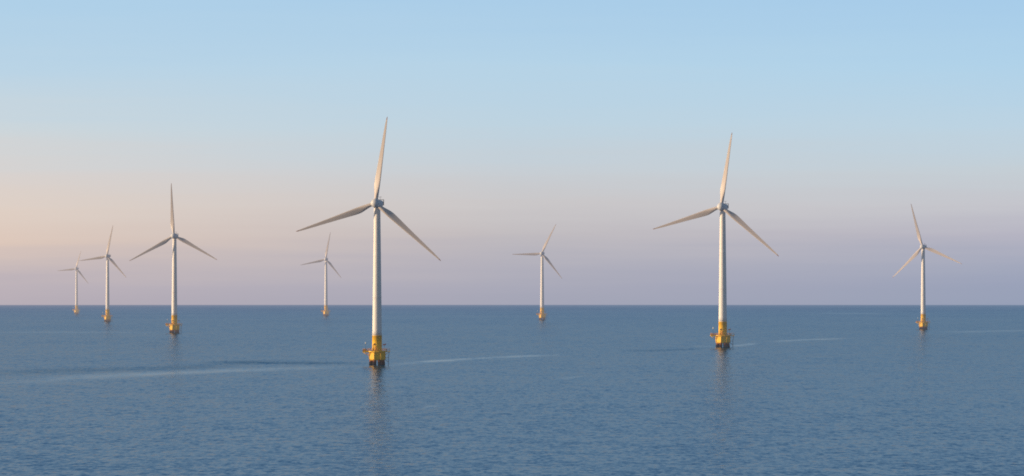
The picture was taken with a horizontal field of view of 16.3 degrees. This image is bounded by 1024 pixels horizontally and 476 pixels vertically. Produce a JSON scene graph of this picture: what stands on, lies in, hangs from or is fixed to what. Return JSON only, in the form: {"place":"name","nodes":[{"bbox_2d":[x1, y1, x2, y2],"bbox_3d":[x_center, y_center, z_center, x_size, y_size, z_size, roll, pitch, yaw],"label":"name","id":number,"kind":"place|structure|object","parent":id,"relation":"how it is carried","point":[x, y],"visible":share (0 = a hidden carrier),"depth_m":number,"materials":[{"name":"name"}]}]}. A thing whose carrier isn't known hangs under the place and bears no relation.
{"place":"outdoors","nodes":[
{"label":"outdoors","id":0,"kind":"place"},
{"bbox_2d":[0,305,1023,475],"bbox_3d":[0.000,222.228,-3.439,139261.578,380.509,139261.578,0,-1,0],"label":"sea","id":1,"kind":"structure","parent":0,"point":[559,390],"depth_m":1174.03,"materials":[{"name":"liquid"}]},
{"bbox_2d":[58,252,87,313],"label":"wind turbine","id":2,"kind":"object","parent":1,"relation":"in","point":[76,310],"visible":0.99,"depth_m":6226.75,"materials":[{"name":"paint"}]},
{"bbox_2d":[80,226,125,320],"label":"wind turbine","id":3,"kind":"object","parent":1,"relation":"in","point":[107,316],"visible":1,"depth_m":4302.83,"materials":[{"name":"paint"}]},
{"bbox_2d":[130,183,216,332],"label":"wind turbine","id":4,"kind":"object","parent":1,"relation":"in","point":[173,326],"visible":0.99,"depth_m":2984.91,"materials":[{"name":"paint"}]},
{"bbox_2d":[302,232,340,315],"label":"wind turbine","id":5,"kind":"object","parent":1,"relation":"in","point":[326,310],"visible":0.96,"depth_m":5561.75,"materials":[{"name":"paint"}]},
{"bbox_2d":[296,117,440,364],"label":"wind turbine","id":6,"kind":"object","parent":1,"relation":"in","point":[376,353],"visible":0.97,"depth_m":1622.23,"materials":[{"name":"metal"}]},
{"bbox_2d":[513,225,561,319],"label":"wind turbine","id":7,"kind":"object","parent":1,"relation":"in","point":[542,315],"visible":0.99,"depth_m":4610.21,"materials":[{"name":"paint"}]},
{"bbox_2d":[654,134,777,346],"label":"wind turbine","id":8,"kind":"object","parent":1,"relation":"in","point":[723,337],"visible":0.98,"depth_m":2168.43,"materials":[{"name":"paint"}]},
{"bbox_2d":[892,205,960,328],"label":"wind turbine","id":9,"kind":"object","parent":1,"relation":"in","point":[923,323],"visible":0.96,"depth_m":3312.95,"materials":[{"name":"paint"}]},
{"bbox_2d":[0,0,1023,304],"label":"sky","id":10,"kind":"structure","parent":0,"point":[606,123],"materials":[{"name":"blue"}]}
]}

